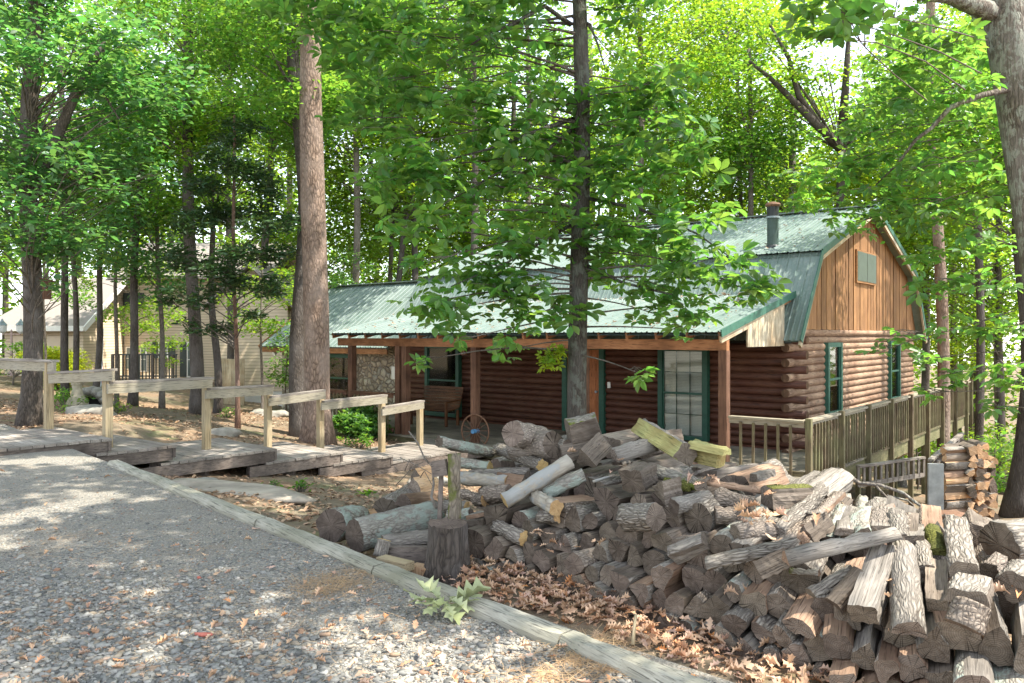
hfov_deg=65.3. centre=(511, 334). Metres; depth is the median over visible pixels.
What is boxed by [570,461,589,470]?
split log
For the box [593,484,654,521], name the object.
split log
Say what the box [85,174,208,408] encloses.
slim tree
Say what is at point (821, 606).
round log
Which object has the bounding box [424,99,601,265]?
woodland tree
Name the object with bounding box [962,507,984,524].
split log
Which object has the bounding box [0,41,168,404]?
slim tree
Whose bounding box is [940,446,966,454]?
split log
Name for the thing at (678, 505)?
round log
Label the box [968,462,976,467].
split log
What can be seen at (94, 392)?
boulder
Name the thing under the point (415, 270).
woodland tree
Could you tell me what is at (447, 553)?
tree stump
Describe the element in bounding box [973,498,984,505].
split log
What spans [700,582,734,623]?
split log
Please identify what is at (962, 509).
split log
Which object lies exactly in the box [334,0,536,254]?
woodland tree
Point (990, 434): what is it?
sapling
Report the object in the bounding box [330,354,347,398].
window
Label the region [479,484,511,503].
round log
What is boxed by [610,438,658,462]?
split log
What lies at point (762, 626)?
split log
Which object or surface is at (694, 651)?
fallen leaves
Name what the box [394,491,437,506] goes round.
split log
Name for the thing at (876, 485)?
dead branch
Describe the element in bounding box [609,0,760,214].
woodland tree
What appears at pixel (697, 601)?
split log
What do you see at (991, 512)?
split log
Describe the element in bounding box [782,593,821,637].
split log
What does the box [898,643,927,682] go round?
split log
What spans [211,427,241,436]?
boulder
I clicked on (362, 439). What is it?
plant
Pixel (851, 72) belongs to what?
woodland tree
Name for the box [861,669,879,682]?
split log
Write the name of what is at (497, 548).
split log
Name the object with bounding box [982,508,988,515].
split log
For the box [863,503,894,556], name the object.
split log
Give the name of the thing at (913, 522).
split log
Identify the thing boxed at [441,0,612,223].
woodland tree
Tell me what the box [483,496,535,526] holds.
split log
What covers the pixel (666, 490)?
split log
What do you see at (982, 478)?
split log
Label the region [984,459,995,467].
split log
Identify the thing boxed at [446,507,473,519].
round log
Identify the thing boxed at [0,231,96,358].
sapling
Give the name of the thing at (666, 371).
glass door
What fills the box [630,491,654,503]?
split log
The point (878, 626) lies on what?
split log
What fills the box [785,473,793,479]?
round log
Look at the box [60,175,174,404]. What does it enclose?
slim tree
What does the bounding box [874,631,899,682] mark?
split log
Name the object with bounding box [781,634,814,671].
split log
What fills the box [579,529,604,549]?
split log
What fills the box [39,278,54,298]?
chimney
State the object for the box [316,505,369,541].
round log
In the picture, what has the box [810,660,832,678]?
split log
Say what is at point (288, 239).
woodland tree
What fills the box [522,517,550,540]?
split log
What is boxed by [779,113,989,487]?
woodland tree
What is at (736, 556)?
split log
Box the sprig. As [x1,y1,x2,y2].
[535,343,568,372]
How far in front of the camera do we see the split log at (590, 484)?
5.76 m
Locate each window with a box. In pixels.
[126,347,129,369]
[140,347,146,371]
[158,342,167,357]
[187,342,189,376]
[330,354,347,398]
[424,347,461,417]
[823,342,842,413]
[855,249,875,285]
[887,341,900,398]
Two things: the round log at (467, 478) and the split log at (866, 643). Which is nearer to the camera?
the split log at (866, 643)
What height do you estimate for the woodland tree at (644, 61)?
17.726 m
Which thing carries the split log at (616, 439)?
on the split log at (607, 461)
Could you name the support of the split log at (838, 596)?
on the split log at (838, 637)
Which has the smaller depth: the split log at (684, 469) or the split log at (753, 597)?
the split log at (753, 597)
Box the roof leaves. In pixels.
[347,211,848,329]
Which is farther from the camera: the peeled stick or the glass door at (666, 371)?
the glass door at (666, 371)
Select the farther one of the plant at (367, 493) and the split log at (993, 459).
the split log at (993, 459)
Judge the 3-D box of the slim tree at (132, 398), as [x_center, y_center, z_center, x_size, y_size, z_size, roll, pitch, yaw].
[-9.492,-2.396,20.629,5.537,9.003,4.108,0,0,0]
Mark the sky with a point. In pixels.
(831, 52)
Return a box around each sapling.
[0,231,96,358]
[0,340,57,384]
[42,208,112,341]
[69,234,185,335]
[118,300,188,368]
[215,234,294,408]
[257,316,290,410]
[327,247,378,288]
[359,245,443,282]
[900,427,973,489]
[916,419,1013,478]
[931,426,1015,502]
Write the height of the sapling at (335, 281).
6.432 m
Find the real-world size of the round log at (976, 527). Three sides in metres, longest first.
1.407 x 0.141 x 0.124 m
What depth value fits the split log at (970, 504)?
12.96 m
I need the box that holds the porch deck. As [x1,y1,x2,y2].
[330,380,972,505]
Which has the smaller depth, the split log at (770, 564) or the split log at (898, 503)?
the split log at (770, 564)
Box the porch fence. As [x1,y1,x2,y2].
[111,354,176,380]
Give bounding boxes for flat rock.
[172,478,316,504]
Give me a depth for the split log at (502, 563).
5.25 m
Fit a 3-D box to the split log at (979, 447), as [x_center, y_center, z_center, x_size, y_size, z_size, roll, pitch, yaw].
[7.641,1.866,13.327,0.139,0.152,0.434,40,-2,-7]
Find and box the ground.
[0,356,1023,682]
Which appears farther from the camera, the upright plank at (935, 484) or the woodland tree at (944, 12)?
the woodland tree at (944, 12)
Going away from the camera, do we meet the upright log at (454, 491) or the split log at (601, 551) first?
the split log at (601, 551)
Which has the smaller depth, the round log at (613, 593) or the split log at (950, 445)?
the round log at (613, 593)
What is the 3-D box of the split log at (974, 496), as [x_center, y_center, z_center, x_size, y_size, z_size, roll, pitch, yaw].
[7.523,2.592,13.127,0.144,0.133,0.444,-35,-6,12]
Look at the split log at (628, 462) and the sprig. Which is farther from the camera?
the sprig
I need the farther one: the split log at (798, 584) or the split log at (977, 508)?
the split log at (977, 508)
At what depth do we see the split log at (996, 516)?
13.60 m
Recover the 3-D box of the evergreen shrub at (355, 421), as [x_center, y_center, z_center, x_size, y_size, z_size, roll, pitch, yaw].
[-3.589,2.134,19.079,1.517,1.028,1.622,0,0,20]
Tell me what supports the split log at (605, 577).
on the split log at (601, 586)
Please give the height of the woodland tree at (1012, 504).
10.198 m
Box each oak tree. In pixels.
[0,0,213,426]
[182,0,392,436]
[768,0,1023,419]
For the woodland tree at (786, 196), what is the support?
on the ground
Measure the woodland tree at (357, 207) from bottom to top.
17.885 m
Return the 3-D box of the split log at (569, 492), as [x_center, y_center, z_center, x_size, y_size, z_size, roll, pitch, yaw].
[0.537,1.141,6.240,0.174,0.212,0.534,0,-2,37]
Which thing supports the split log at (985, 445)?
on the split log at (986, 456)
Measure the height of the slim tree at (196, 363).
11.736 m
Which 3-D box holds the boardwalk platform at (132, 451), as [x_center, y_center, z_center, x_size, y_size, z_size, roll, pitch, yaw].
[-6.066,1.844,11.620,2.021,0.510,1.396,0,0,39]
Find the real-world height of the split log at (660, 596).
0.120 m
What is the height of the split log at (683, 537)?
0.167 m
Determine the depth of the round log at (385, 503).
6.71 m
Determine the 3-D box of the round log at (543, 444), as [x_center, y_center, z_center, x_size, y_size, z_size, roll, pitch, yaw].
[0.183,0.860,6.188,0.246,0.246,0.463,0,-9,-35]
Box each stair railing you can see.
[856,456,925,486]
[928,432,963,462]
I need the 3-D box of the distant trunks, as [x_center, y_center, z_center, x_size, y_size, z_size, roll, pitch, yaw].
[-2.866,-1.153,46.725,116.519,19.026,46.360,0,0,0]
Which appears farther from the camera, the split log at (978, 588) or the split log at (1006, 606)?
the split log at (1006, 606)
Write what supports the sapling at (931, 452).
on the ground
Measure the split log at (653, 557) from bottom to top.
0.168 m
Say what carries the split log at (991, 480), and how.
on the split log at (992, 488)
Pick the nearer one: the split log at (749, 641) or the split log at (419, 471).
the split log at (749, 641)
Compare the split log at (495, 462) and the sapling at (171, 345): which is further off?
the sapling at (171, 345)
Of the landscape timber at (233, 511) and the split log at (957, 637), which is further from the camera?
the landscape timber at (233, 511)
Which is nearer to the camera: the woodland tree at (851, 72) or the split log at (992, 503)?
the split log at (992, 503)
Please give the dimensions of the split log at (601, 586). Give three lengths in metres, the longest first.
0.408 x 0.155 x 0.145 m
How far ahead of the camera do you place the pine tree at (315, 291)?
16.42 m
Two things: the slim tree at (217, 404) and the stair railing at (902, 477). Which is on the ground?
the slim tree at (217, 404)
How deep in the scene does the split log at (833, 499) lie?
4.77 m
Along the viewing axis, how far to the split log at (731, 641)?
4.00 m
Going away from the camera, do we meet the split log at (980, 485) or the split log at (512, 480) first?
the split log at (512, 480)
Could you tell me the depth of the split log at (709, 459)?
5.32 m
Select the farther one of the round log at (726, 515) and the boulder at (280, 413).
the boulder at (280, 413)
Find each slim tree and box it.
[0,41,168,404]
[1,145,142,369]
[45,0,289,414]
[53,65,248,405]
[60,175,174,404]
[66,101,206,386]
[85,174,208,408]
[136,91,292,413]
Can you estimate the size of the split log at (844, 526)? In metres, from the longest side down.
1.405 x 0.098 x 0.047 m
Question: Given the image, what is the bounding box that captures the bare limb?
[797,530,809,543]
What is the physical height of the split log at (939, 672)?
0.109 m
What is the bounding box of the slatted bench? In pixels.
[411,385,463,426]
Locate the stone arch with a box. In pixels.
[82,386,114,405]
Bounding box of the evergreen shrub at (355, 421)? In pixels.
[332,405,394,437]
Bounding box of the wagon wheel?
[461,414,489,443]
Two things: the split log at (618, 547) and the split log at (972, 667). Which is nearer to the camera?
the split log at (972, 667)
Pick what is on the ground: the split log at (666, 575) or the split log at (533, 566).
the split log at (533, 566)
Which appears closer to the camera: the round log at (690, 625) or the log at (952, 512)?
the round log at (690, 625)
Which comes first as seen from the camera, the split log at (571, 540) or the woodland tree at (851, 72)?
the split log at (571, 540)
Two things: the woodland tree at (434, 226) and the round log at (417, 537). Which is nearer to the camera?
the round log at (417, 537)
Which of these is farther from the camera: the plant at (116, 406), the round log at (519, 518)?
the plant at (116, 406)
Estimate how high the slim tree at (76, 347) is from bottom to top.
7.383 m
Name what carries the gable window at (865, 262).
in the log cabin
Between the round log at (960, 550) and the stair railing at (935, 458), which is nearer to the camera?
the round log at (960, 550)
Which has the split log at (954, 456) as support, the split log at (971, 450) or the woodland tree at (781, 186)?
the split log at (971, 450)
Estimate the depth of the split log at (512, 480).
5.91 m
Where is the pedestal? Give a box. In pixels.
[66,382,88,406]
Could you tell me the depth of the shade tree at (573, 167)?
9.05 m
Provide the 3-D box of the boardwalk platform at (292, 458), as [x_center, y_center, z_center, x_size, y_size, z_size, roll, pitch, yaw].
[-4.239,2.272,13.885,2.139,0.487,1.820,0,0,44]
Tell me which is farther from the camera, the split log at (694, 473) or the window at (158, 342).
the window at (158, 342)
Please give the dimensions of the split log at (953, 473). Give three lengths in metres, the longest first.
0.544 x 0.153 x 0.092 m
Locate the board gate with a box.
[221,359,244,405]
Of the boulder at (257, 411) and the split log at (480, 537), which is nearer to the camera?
the split log at (480, 537)
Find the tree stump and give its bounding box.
[423,517,473,584]
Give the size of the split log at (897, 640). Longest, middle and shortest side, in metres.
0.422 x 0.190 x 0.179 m
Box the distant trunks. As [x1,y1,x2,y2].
[2,158,975,470]
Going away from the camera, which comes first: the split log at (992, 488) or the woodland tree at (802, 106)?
the split log at (992, 488)
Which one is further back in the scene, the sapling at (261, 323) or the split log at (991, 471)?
the sapling at (261, 323)
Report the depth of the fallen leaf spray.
4.43 m
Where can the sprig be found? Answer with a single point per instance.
(549, 359)
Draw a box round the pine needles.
[2,512,690,682]
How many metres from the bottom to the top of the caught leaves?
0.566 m
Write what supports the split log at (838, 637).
on the split log at (843, 670)
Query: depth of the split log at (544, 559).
5.11 m
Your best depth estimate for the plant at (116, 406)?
17.76 m
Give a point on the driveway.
(83, 463)
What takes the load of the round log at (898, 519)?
on the split log at (913, 522)
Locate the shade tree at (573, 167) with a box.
[219,0,792,417]
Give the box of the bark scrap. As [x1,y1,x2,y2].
[194,632,212,636]
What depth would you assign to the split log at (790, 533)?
4.25 m
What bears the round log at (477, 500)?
on the round log at (465, 504)
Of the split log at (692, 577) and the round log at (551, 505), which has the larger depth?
the round log at (551, 505)
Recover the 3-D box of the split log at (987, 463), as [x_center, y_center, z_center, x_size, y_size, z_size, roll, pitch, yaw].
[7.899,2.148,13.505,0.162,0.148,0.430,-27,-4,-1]
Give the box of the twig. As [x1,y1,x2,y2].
[592,474,614,482]
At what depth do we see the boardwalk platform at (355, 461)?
14.40 m
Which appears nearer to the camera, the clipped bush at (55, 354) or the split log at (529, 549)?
the split log at (529, 549)
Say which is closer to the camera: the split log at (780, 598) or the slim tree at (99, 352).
the split log at (780, 598)
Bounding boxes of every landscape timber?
[107,460,266,525]
[255,517,384,573]
[372,563,571,648]
[559,630,710,682]
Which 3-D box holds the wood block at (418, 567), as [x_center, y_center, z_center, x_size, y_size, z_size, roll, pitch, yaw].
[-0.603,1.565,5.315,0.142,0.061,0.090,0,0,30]
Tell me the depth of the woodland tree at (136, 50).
41.31 m
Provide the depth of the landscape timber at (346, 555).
5.67 m
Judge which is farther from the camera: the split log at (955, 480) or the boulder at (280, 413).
the boulder at (280, 413)
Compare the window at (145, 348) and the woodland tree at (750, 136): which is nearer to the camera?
the woodland tree at (750, 136)
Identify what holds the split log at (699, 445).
on the split log at (709, 459)
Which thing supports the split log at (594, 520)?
on the split log at (587, 538)
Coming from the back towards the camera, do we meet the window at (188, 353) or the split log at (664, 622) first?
the window at (188, 353)
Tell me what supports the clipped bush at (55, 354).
on the ground
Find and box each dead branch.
[394,431,437,508]
[853,478,953,516]
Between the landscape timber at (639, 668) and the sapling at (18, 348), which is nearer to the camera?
the landscape timber at (639, 668)
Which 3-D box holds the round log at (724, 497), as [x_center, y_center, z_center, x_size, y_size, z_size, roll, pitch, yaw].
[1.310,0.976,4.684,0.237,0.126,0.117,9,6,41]
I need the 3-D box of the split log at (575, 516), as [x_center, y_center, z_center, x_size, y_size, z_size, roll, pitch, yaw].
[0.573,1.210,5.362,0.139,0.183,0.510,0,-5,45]
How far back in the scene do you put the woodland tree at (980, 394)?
21.90 m
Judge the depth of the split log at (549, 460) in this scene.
6.75 m
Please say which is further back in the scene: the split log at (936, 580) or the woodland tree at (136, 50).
the woodland tree at (136, 50)
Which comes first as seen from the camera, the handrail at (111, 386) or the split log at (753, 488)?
the split log at (753, 488)
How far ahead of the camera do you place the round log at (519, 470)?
6.24 m
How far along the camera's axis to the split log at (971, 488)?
12.93 m
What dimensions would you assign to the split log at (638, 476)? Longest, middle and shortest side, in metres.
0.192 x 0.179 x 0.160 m
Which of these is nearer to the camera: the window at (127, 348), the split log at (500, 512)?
the split log at (500, 512)
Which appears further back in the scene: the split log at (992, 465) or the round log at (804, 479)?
the split log at (992, 465)
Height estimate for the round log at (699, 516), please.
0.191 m
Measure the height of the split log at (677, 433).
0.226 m
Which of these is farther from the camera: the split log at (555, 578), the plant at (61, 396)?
the plant at (61, 396)
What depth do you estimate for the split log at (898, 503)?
4.79 m
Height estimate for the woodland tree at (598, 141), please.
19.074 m
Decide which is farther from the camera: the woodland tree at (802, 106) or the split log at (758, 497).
the woodland tree at (802, 106)
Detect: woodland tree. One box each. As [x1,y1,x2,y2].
[0,0,240,255]
[0,87,92,276]
[101,0,299,358]
[153,2,385,270]
[161,0,351,268]
[235,134,399,285]
[239,0,470,283]
[249,30,486,281]
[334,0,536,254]
[340,167,498,283]
[342,0,521,280]
[349,6,512,281]
[363,71,552,261]
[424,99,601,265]
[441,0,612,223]
[447,37,660,222]
[531,24,634,229]
[539,84,715,228]
[572,0,754,220]
[590,105,765,230]
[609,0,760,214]
[620,0,828,212]
[622,34,803,221]
[671,11,839,215]
[695,81,856,219]
[701,0,952,207]
[704,73,825,214]
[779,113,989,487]
[797,53,943,203]
[798,57,1008,484]
[808,3,1023,517]
[854,125,1019,494]
[873,4,997,472]
[897,0,987,441]
[913,190,1019,437]
[926,2,949,450]
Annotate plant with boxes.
[54,385,95,411]
[113,398,137,412]
[215,407,234,417]
[260,480,283,486]
[287,478,313,491]
[342,433,373,448]
[355,489,376,496]
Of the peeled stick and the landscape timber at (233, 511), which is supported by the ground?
the landscape timber at (233, 511)
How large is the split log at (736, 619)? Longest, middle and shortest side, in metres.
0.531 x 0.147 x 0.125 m
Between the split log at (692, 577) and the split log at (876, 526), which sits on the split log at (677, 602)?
the split log at (692, 577)
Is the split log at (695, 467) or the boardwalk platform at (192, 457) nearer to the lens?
the split log at (695, 467)
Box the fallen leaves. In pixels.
[421,551,863,682]
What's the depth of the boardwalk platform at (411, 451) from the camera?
15.88 m
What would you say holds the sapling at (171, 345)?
on the ground
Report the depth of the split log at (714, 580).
4.26 m
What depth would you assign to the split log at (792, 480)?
5.48 m
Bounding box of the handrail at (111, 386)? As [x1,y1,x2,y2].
[0,358,424,451]
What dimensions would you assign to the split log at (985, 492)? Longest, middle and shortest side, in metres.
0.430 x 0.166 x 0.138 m
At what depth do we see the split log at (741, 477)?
5.22 m
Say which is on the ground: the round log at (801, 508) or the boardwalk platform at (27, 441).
the boardwalk platform at (27, 441)
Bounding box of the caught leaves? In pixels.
[530,447,1022,629]
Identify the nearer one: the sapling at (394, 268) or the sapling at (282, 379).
the sapling at (282, 379)
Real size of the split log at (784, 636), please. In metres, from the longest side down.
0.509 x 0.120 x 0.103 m
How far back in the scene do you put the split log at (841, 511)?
4.62 m
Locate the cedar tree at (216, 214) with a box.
[153,114,300,428]
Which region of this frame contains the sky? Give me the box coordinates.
[0,0,1020,365]
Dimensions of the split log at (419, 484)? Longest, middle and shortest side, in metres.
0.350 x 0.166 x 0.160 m
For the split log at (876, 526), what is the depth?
4.24 m
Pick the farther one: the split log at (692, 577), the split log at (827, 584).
the split log at (692, 577)
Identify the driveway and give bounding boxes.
[0,424,733,682]
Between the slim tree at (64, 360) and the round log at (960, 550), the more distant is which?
the slim tree at (64, 360)
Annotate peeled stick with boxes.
[631,614,636,645]
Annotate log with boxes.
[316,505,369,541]
[345,500,445,551]
[368,508,376,513]
[372,483,412,512]
[373,538,390,555]
[381,529,427,544]
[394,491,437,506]
[407,474,438,492]
[411,465,431,479]
[435,435,495,457]
[442,500,469,513]
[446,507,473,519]
[448,453,461,518]
[460,471,506,486]
[461,457,492,468]
[461,488,478,501]
[465,518,485,527]
[466,510,483,519]
[468,524,498,558]
[469,466,533,474]
[470,557,508,570]
[471,493,488,506]
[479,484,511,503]
[482,559,510,577]
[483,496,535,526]
[484,535,516,559]
[490,520,527,545]
[491,456,505,467]
[492,442,547,470]
[495,472,525,486]
[496,560,526,576]
[500,454,574,507]
[500,459,522,466]
[501,420,548,448]
[505,545,525,563]
[506,430,562,460]
[511,506,539,527]
[515,563,552,583]
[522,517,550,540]
[523,538,546,564]
[524,465,548,494]
[529,490,563,516]
[532,547,562,572]
[536,510,559,523]
[539,526,570,547]
[539,571,557,584]
[540,468,585,496]
[540,494,594,527]
[544,435,566,464]
[553,530,592,553]
[555,569,571,592]
[556,552,569,573]
[558,439,570,449]
[559,471,573,495]
[560,441,588,461]
[563,546,599,574]
[564,412,601,444]
[565,503,599,531]
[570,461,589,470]
[571,572,599,598]
[574,464,627,494]
[576,432,612,466]
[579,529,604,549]
[582,511,606,528]
[584,471,621,496]
[585,560,613,581]
[587,580,614,606]
[590,458,614,467]
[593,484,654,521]
[593,540,612,562]
[599,520,617,540]
[600,561,626,586]
[602,429,638,457]
[608,537,629,561]
[608,589,619,606]
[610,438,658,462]
[610,565,647,593]
[613,457,640,464]
[613,503,631,525]
[615,502,665,531]
[615,526,643,542]
[618,461,657,492]
[620,589,645,615]
[627,539,654,566]
[629,575,658,607]
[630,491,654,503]
[631,418,696,466]
[635,429,683,458]
[639,453,692,467]
[641,522,669,548]
[642,548,669,574]
[646,599,666,620]
[651,476,716,507]
[651,524,690,551]
[651,558,686,590]
[652,476,682,504]
[652,581,685,610]
[656,465,693,484]
[656,465,707,490]
[657,611,689,635]
[663,477,691,491]
[663,490,702,527]
[664,586,702,616]
[667,532,709,564]
[668,490,713,516]
[671,529,714,563]
[678,615,705,636]
[682,563,706,593]
[683,589,713,617]
[684,467,715,475]
[684,489,744,532]
[688,439,730,455]
[689,524,727,569]
[691,462,736,470]
[693,450,725,467]
[695,463,758,480]
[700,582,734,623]
[703,567,740,592]
[703,621,716,637]
[705,537,799,570]
[706,479,760,493]
[709,504,769,553]
[713,621,751,651]
[714,487,756,512]
[714,505,743,524]
[720,463,789,495]
[721,600,754,637]
[724,515,779,572]
[725,571,752,602]
[729,519,775,541]
[735,631,767,659]
[738,579,773,616]
[744,541,770,583]
[749,468,775,481]
[751,612,778,643]
[753,547,790,578]
[755,494,789,517]
[759,458,787,473]
[760,483,812,509]
[762,641,783,664]
[766,521,802,583]
[766,581,797,618]
[772,594,799,647]
[774,482,829,537]
[781,540,828,594]
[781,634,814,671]
[782,527,902,565]
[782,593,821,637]
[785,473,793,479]
[785,478,797,484]
[789,567,820,575]
[791,470,820,483]
[799,491,845,526]
[800,511,834,541]
[803,623,832,660]
[805,564,851,597]
[806,467,854,498]
[806,499,824,516]
[810,563,845,622]
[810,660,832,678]
[819,503,840,540]
[821,504,853,563]
[821,556,835,580]
[823,613,854,658]
[825,566,863,613]
[829,633,858,682]
[834,493,853,535]
[834,557,864,630]
[839,497,852,505]
[839,506,871,557]
[840,553,856,562]
[847,544,895,624]
[851,622,880,670]
[855,494,871,531]
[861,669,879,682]
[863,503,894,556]
[865,498,885,508]
[869,606,887,630]
[871,497,889,531]
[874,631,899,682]
[882,578,920,647]
[886,495,916,512]
[886,671,909,682]
[887,507,909,544]
[889,540,927,637]
[897,523,924,545]
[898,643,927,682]
[905,512,918,530]
[910,677,928,682]
[915,539,934,578]
[915,579,949,662]
[916,504,942,527]
[921,555,949,579]
[923,523,946,555]
[924,578,981,651]
[925,558,949,611]
[925,649,953,682]
[935,521,944,536]
[940,443,960,452]
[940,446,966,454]
[941,460,975,470]
[941,510,964,516]
[942,453,969,460]
[942,515,980,577]
[943,572,993,608]
[944,470,967,477]
[944,476,969,484]
[944,483,975,492]
[944,492,970,499]
[944,498,974,501]
[944,499,969,509]
[944,508,966,511]
[944,596,990,635]
[953,649,994,682]
[959,439,983,453]
[959,441,977,455]
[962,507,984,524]
[964,468,974,476]
[966,484,976,494]
[966,501,974,509]
[967,455,977,462]
[967,491,976,498]
[968,439,988,449]
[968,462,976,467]
[968,477,973,484]
[970,517,991,547]
[972,475,985,481]
[973,479,985,489]
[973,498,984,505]
[973,504,982,513]
[974,468,985,476]
[974,543,1014,634]
[975,451,985,458]
[976,459,983,466]
[976,490,984,501]
[977,489,988,496]
[978,459,990,467]
[978,519,1023,561]
[978,592,1014,666]
[979,552,1007,579]
[980,503,987,508]
[982,450,988,458]
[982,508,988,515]
[983,472,989,477]
[983,480,989,490]
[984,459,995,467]
[984,498,997,508]
[985,456,997,463]
[985,477,997,486]
[985,513,999,519]
[986,468,995,475]
[987,484,996,492]
[987,492,997,499]
[987,508,994,516]
[993,644,1023,682]
[994,559,1023,603]
[1010,601,1023,674]
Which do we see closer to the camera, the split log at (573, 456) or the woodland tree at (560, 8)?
the split log at (573, 456)
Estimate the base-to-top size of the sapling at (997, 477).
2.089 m
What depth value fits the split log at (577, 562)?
4.88 m
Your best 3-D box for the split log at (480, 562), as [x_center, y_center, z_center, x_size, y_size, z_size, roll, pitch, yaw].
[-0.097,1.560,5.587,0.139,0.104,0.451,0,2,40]
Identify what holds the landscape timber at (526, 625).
on the ground
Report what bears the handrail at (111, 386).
on the ground
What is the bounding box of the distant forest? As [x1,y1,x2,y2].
[0,0,1020,457]
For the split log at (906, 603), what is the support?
on the split log at (897, 640)
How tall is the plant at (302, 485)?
0.230 m
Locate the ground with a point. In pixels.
(178, 400)
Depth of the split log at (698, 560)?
4.40 m
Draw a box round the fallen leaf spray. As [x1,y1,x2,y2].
[403,575,490,624]
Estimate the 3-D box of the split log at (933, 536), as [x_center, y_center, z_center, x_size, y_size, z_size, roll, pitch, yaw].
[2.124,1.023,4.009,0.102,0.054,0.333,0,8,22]
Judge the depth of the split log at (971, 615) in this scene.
3.19 m
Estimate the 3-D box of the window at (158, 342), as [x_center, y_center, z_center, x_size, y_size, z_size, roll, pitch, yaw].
[-16.344,0.711,37.409,0.466,0.773,0.058,0,0,0]
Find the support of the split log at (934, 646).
on the split log at (939, 672)
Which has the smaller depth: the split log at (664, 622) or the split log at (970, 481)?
the split log at (664, 622)
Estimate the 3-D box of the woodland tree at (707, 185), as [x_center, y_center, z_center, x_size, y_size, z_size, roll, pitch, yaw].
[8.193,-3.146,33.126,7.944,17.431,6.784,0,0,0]
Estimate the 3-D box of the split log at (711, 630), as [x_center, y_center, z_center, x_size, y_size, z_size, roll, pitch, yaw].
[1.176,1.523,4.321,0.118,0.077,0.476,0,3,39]
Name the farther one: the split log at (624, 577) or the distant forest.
the distant forest
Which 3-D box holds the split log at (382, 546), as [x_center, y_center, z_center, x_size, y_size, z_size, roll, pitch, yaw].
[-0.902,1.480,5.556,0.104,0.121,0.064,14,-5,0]
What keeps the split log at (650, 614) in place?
on the ground
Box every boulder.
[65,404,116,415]
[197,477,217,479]
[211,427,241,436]
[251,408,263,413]
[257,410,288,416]
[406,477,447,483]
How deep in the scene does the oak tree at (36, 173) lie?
13.52 m
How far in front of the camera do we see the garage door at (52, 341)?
33.93 m
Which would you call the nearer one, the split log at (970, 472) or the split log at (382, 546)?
the split log at (382, 546)
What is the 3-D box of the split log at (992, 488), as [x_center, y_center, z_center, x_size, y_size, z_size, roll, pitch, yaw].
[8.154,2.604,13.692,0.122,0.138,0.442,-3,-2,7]
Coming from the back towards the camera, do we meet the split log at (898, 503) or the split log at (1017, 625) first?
the split log at (898, 503)
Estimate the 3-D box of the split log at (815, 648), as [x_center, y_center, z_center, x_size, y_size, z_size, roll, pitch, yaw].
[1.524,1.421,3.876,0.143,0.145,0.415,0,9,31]
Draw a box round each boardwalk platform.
[0,427,111,455]
[94,435,176,466]
[141,438,276,475]
[249,441,342,477]
[318,445,392,476]
[360,439,489,475]
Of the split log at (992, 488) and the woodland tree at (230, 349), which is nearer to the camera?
the split log at (992, 488)
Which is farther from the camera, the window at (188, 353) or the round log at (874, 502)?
the window at (188, 353)
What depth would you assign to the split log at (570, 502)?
5.35 m
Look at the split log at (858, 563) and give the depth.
3.70 m
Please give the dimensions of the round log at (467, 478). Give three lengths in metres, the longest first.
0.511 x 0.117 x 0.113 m
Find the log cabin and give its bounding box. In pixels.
[258,202,927,475]
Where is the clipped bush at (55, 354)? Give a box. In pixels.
[10,345,94,388]
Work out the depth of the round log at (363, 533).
5.94 m
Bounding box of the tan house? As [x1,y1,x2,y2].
[0,243,295,381]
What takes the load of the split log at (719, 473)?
on the split log
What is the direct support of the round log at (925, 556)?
on the split log at (957, 637)
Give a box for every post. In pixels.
[0,319,22,375]
[100,328,103,386]
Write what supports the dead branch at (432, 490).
on the round log at (465, 504)
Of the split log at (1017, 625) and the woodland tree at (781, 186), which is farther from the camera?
the woodland tree at (781, 186)
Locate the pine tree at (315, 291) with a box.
[298,0,337,444]
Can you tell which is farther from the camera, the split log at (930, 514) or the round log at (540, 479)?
the round log at (540, 479)
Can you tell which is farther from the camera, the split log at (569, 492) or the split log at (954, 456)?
the split log at (954, 456)
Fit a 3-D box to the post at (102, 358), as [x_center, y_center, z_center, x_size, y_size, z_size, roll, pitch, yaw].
[-14.015,1.127,27.000,0.448,2.702,0.100,0,0,0]
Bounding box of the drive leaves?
[0,469,698,682]
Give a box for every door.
[13,336,22,375]
[47,336,72,354]
[567,349,598,422]
[658,350,709,441]
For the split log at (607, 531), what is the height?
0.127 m
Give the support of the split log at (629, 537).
on the split log at (618, 547)
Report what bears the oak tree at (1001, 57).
on the ground
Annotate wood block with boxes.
[376,554,414,570]
[410,562,425,575]
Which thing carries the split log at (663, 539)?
on the split log at (653, 557)
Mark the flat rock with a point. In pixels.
(272, 492)
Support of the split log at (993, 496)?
on the split log at (992, 503)
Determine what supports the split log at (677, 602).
on the split log at (664, 622)
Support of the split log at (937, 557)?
on the split log
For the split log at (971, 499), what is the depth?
13.21 m
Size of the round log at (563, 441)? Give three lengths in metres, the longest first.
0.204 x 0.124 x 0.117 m
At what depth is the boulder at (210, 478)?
10.63 m
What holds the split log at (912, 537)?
on the round log
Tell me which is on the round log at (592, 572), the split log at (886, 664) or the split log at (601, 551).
the split log at (601, 551)
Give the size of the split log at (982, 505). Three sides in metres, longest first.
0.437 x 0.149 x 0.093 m
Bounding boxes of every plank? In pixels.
[388,545,426,563]
[927,463,943,509]
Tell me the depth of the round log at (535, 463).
6.12 m

